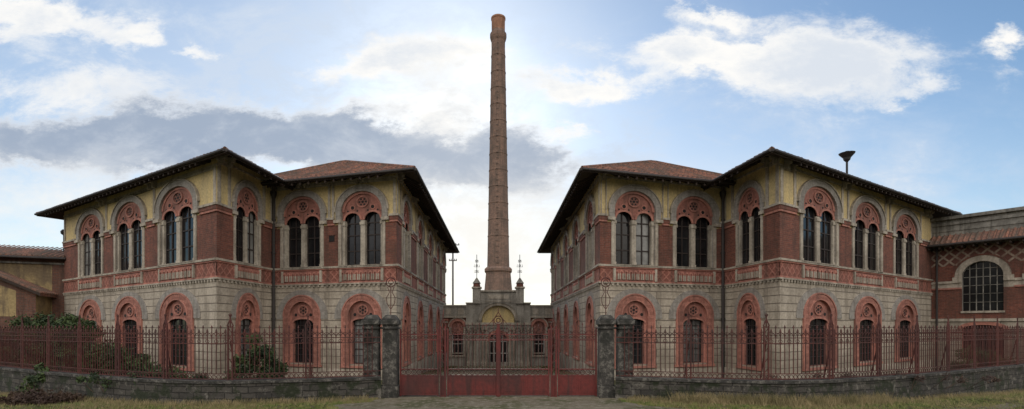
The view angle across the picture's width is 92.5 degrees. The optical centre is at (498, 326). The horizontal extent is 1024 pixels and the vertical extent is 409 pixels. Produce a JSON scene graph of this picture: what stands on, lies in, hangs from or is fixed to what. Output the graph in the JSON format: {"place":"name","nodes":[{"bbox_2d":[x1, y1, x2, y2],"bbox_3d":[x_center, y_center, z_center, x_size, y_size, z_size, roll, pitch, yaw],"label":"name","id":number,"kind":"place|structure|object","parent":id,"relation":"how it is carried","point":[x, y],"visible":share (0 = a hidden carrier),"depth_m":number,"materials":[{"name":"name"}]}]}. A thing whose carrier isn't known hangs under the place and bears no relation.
{"place":"outdoors","nodes":[
{"label":"outdoors","id":0,"kind":"place"},
{"bbox_2d":[361,315,381,385],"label":"stone gate pillar","id":1,"kind":"structure","parent":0,"point":[368,322],"depth_m":17.70,"materials":[{"name":"grey stone"}]},
{"bbox_2d":[380,315,400,397],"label":"stone gate pillar","id":2,"kind":"structure","parent":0,"point":[390,386],"depth_m":17.79,"materials":[{"name":"grey stone"}]},
{"bbox_2d":[386,277,395,314],"bbox_3d":[-3.960,-1.190,18.050,0.375,1.580,0.042,0,0,0],"label":"finial","id":3,"kind":"object","parent":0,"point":[390,292],"visible":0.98,"depth_m":18.04,"materials":[{"name":"black metal"}]},
{"bbox_2d":[330,366,679,408],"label":"gravel road","id":4,"kind":"structure","parent":0,"point":[496,402],"depth_m":16.69,"materials":[{"name":"grey gravel"}]},
{"bbox_2d":[400,308,598,396],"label":"iron entrance gate","id":5,"kind":"structure","parent":4,"relation":"on","point":[498,384],"depth_m":18.02,"materials":[{"name":"red metal"}]},
{"bbox_2d":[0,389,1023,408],"bbox_3d":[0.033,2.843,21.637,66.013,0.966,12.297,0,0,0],"label":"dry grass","id":6,"kind":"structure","parent":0,"point":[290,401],"depth_m":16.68,"materials":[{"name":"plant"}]},
{"bbox_2d":[0,366,1023,408],"bbox_3d":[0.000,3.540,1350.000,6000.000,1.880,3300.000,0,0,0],"label":"ground","id":7,"kind":"structure","parent":0,"point":[1009,401],"depth_m":16.76,"materials":[{"name":"green plant"}]},
{"bbox_2d":[2,310,62,342],"bbox_3d":[-32.175,1.259,33.592,6.348,4.734,3.013,0,0,0],"label":"shrub","id":8,"kind":"object","parent":7,"relation":"on","point":[26,321],"visible":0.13,"depth_m":33.11,"materials":[{"name":"green plant"}]},
{"bbox_2d":[0,229,65,344],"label":"old brick workshop","id":9,"kind":"structure","parent":7,"relation":"on","point":[31,281],"depth_m":36.17,"materials":[{"name":"paint"}]},
{"bbox_2d":[0,384,85,405],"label":"bramble bush","id":10,"kind":"object","parent":7,"relation":"on","point":[41,397],"visible":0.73,"depth_m":17.42,"materials":[{"name":"green plant"}]},
{"bbox_2d":[1,307,133,373],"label":"shrub","id":11,"kind":"object","parent":7,"relation":"on","point":[68,320],"visible":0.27,"depth_m":23.63,"materials":[{"name":"green plant"}]},
{"bbox_2d":[15,340,185,393],"bbox_3d":[-16.246,1.954,20.442,6.867,2.801,2.479,0,0,0],"label":"shrub","id":12,"kind":"object","parent":7,"relation":"on","point":[40,375],"visible":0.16,"depth_m":20.22,"materials":[{"name":"green plant"}]},
{"bbox_2d":[62,158,218,378],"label":"front facade","id":13,"kind":"structure","parent":7,"relation":"on","point":[151,267],"depth_m":28.86,"materials":[{"name":"beige stone"}]},
{"bbox_2d":[34,148,230,215],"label":"roof slope","id":14,"kind":"structure","parent":13,"relation":"on","point":[197,161],"depth_m":28.01,"materials":[{"name":"ceramic"}]},
{"bbox_2d":[75,368,243,392],"bbox_3d":[-11.984,1.891,17.367,6.016,0.930,1.094,0,0,0],"label":"shrub","id":15,"kind":"object","parent":7,"relation":"on","point":[81,379],"visible":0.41,"depth_m":17.39,"materials":[{"name":"green plant"}]},
{"bbox_2d":[0,313,380,379],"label":"iron fence","id":16,"kind":"object","parent":7,"relation":"on","point":[119,355],"visible":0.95,"depth_m":17.43,"materials":[{"name":"brown metal"}]},
{"bbox_2d":[0,366,380,403],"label":"stone boundary wall","id":17,"kind":"structure","parent":7,"relation":"on","point":[126,388],"depth_m":16.99,"materials":[{"name":"grey stone"}]},
{"bbox_2d":[188,371,226,378],"bbox_3d":[-10.551,2.063,17.610,2.079,1.084,0.896,0,0,0],"label":"shrub","id":18,"kind":"object","parent":7,"relation":"on","point":[196,376],"visible":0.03,"depth_m":17.56,"materials":[{"name":"green plant"}]},
{"bbox_2d":[215,155,272,378],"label":"return facade","id":19,"kind":"structure","parent":7,"relation":"on","point":[244,269],"depth_m":27.10,"materials":[{"name":"beige stone"}]},
{"bbox_2d":[223,146,294,190],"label":"roof slope","id":20,"kind":"structure","parent":19,"relation":"on","point":[248,164],"depth_m":26.01,"materials":[{"name":"ceramic"}]},
{"bbox_2d":[94,223,396,321],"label":"walls","id":21,"kind":"structure","parent":7,"relation":"on","point":[216,262],"depth_m":45.80,"materials":[{"name":"red brick"}]},
{"bbox_2d":[36,210,181,219],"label":"roof slope","id":22,"kind":"structure","parent":21,"relation":"on","point":[59,215],"depth_m":37.26,"materials":[{"name":"ceramic"}]},
{"bbox_2d":[446,249,456,252],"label":"roof slope","id":23,"kind":"structure","parent":21,"relation":"on","point":[449,251],"depth_m":54.89,"materials":[{"name":"ceramic"}]},
{"bbox_2d":[223,332,290,378],"bbox_3d":[-9.255,1.599,18.803,2.548,2.812,1.694,0,0,0],"label":"climbing shrub","id":24,"kind":"object","parent":7,"relation":"on","point":[257,361],"visible":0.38,"depth_m":18.48,"materials":[{"name":"green plant"}]},
{"bbox_2d":[275,173,398,379],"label":"facade","id":25,"kind":"structure","parent":7,"relation":"on","point":[322,281],"depth_m":28.65,"materials":[{"name":"beige stone"}]},
{"bbox_2d":[270,185,276,355],"bbox_3d":[-13.500,-2.438,29.399,0.370,12.077,0.891,0,0,-22],"label":"drain pipe","id":26,"kind":"object","parent":25,"relation":"attached to","point":[273,193],"visible":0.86,"depth_m":29.56,"materials":[{"name":"metal"}]},
{"bbox_2d":[328,235,333,241],"bbox_3d":[-9.742,-5.150,28.637,0.450,0.400,0.045,0,0,16],"label":"wall vent","id":27,"kind":"object","parent":25,"relation":"attached to","point":[331,238],"depth_m":28.63,"materials":[{"name":"black metal"}]},
{"bbox_2d":[260,160,413,187],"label":"roof slope","id":28,"kind":"structure","parent":25,"relation":"on","point":[342,170],"depth_m":28.28,"materials":[{"name":"tile"}]},
{"bbox_2d":[396,172,448,379],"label":"courtyard facade","id":29,"kind":"structure","parent":7,"relation":"on","point":[421,267],"depth_m":34.67,"materials":[{"name":"beige stone"}]},
{"bbox_2d":[345,160,459,252],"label":"roof slope","id":30,"kind":"structure","parent":29,"relation":"on","point":[415,184],"depth_m":33.11,"materials":[{"name":"ceramic"}]},
{"bbox_2d":[449,243,458,304],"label":"utility pole","id":31,"kind":"object","parent":7,"relation":"on","point":[452,259],"visible":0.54,"depth_m":74.92,"materials":[{"name":"grey metal"}]},
{"bbox_2d":[443,255,552,365],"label":"entrance pavilion","id":32,"kind":"structure","parent":7,"relation":"on","point":[485,305],"depth_m":51.75,"materials":[{"name":"stone"}]},
{"bbox_2d":[484,14,511,289],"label":"brick chimney","id":33,"kind":"object","parent":7,"relation":"on","point":[498,270],"visible":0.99,"depth_m":88.61,"materials":[{"name":"brown brick"}]},
{"bbox_2d":[550,173,600,374],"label":"courtyard facade","id":34,"kind":"structure","parent":7,"relation":"on","point":[575,270],"depth_m":34.64,"materials":[{"name":"beige stone"}]},
{"bbox_2d":[537,168,597,252],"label":"roof slope","id":35,"kind":"structure","parent":34,"relation":"on","point":[580,185],"depth_m":33.66,"materials":[{"name":"ceramic"}]},
{"bbox_2d":[581,160,735,187],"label":"roof slope","id":36,"kind":"structure","parent":34,"relation":"on","point":[653,170],"depth_m":28.22,"materials":[{"name":"tile"}]},
{"bbox_2d":[599,173,721,379],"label":"facade","id":37,"kind":"structure","parent":7,"relation":"on","point":[663,268],"depth_m":28.65,"materials":[{"name":"beige stone"}]},
{"bbox_2d":[720,185,725,377],"bbox_3d":[13.500,-2.438,29.399,0.370,12.077,0.891,0,0,22],"label":"drain pipe","id":38,"kind":"object","parent":37,"relation":"attached to","point":[722,193],"visible":0.9,"depth_m":29.58,"materials":[{"name":"metal"}]},
{"bbox_2d":[724,154,780,379],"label":"return facade","id":39,"kind":"structure","parent":7,"relation":"on","point":[751,271],"depth_m":27.23,"materials":[{"name":"beige stone"}]},
{"bbox_2d":[701,148,771,190],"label":"roof slope","id":40,"kind":"structure","parent":39,"relation":"on","point":[743,166],"depth_m":26.01,"materials":[{"name":"ceramic"}]},
{"bbox_2d":[701,220,912,322],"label":"walls","id":41,"kind":"structure","parent":7,"relation":"on","point":[863,227],"depth_m":40.51,"materials":[{"name":"red brick"}]},
{"bbox_2d":[539,247,550,252],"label":"roof slope","id":42,"kind":"structure","parent":41,"relation":"on","point":[547,250],"depth_m":54.89,"materials":[{"name":"ceramic"}]},
{"bbox_2d":[630,161,721,225],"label":"roof slope","id":43,"kind":"structure","parent":41,"relation":"on","point":[689,168],"depth_m":33.06,"materials":[{"name":"tile"}]},
{"bbox_2d":[815,205,960,220],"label":"roof slope","id":44,"kind":"structure","parent":41,"relation":"on","point":[937,215],"depth_m":37.26,"materials":[{"name":"ceramic"}]},
{"bbox_2d":[615,363,1023,400],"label":"stone boundary wall","id":45,"kind":"structure","parent":7,"relation":"on","point":[1011,377],"depth_m":17.30,"materials":[{"name":"grey stone"}]},
{"bbox_2d":[616,313,1023,379],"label":"iron fence","id":46,"kind":"object","parent":7,"relation":"on","point":[878,333],"visible":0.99,"depth_m":17.65,"materials":[{"name":"brown metal"}]},
{"bbox_2d":[778,158,934,378],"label":"front facade","id":47,"kind":"structure","parent":7,"relation":"on","point":[843,266],"depth_m":29.08,"materials":[{"name":"beige stone"}]},
{"bbox_2d":[766,146,961,214],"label":"roof slope","id":48,"kind":"structure","parent":47,"relation":"on","point":[802,162],"depth_m":28.08,"materials":[{"name":"ceramic"}]},
{"bbox_2d":[838,151,855,172],"bbox_3d":[24.444,-10.675,33.996,1.534,2.950,1.769,0,0,0],"label":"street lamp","id":49,"kind":"object","parent":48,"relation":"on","point":[846,156],"visible":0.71,"depth_m":33.84,"materials":[{"name":"black metal"}]},
{"bbox_2d":[771,368,1001,389],"bbox_3d":[14.416,1.952,18.263,8.895,0.811,0.876,0,0,0],"label":"shrub","id":50,"kind":"object","parent":7,"relation":"on","point":[992,379],"visible":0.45,"depth_m":18.20,"materials":[{"name":"green plant"}]},
{"bbox_2d":[925,206,1023,370],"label":"brick arcade hall","id":51,"kind":"structure","parent":7,"relation":"on","point":[977,265],"depth_m":34.70,"materials":[{"name":"red brick"}]},
{"bbox_2d":[950,344,1015,368],"bbox_3d":[24.761,1.989,25.120,4.056,2.309,1.858,0,0,0],"label":"shrub","id":52,"kind":"object","parent":7,"relation":"on","point":[959,365],"visible":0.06,"depth_m":25.07,"materials":[{"name":"green plant"}]},
{"bbox_2d":[0,0,1023,304],"label":"sky","id":53,"kind":"structure","parent":0,"point":[96,95],"materials":[{"name":"blue"}]},
{"bbox_2d":[596,315,615,397],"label":"stone gate pillar","id":54,"kind":"structure","parent":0,"point":[605,324],"depth_m":17.79,"materials":[{"name":"grey stone"}]},
{"bbox_2d":[601,273,610,314],"bbox_3d":[3.960,-1.190,18.050,0.375,1.580,0.042,0,0,0],"label":"crest","id":55,"kind":"object","parent":54,"relation":"on","point":[605,292],"visible":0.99,"depth_m":18.04,"materials":[{"name":"black metal"}]},
{"bbox_2d":[615,315,634,376],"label":"stone gate pillar","id":56,"kind":"structure","parent":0,"point":[628,321],"depth_m":17.70,"materials":[{"name":"grey stone"}]},
{"bbox_2d":[668,391,900,406],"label":"dry grass","id":57,"kind":"structure","parent":0,"point":[817,400],"depth_m":16.30,"materials":[{"name":"green plant"}]},
{"bbox_2d":[946,403,1023,408],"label":"dirt path","id":58,"kind":"structure","parent":0,"point":[1004,406],"depth_m":16.70,"materials":[{"name":"brown soil"}]}
]}

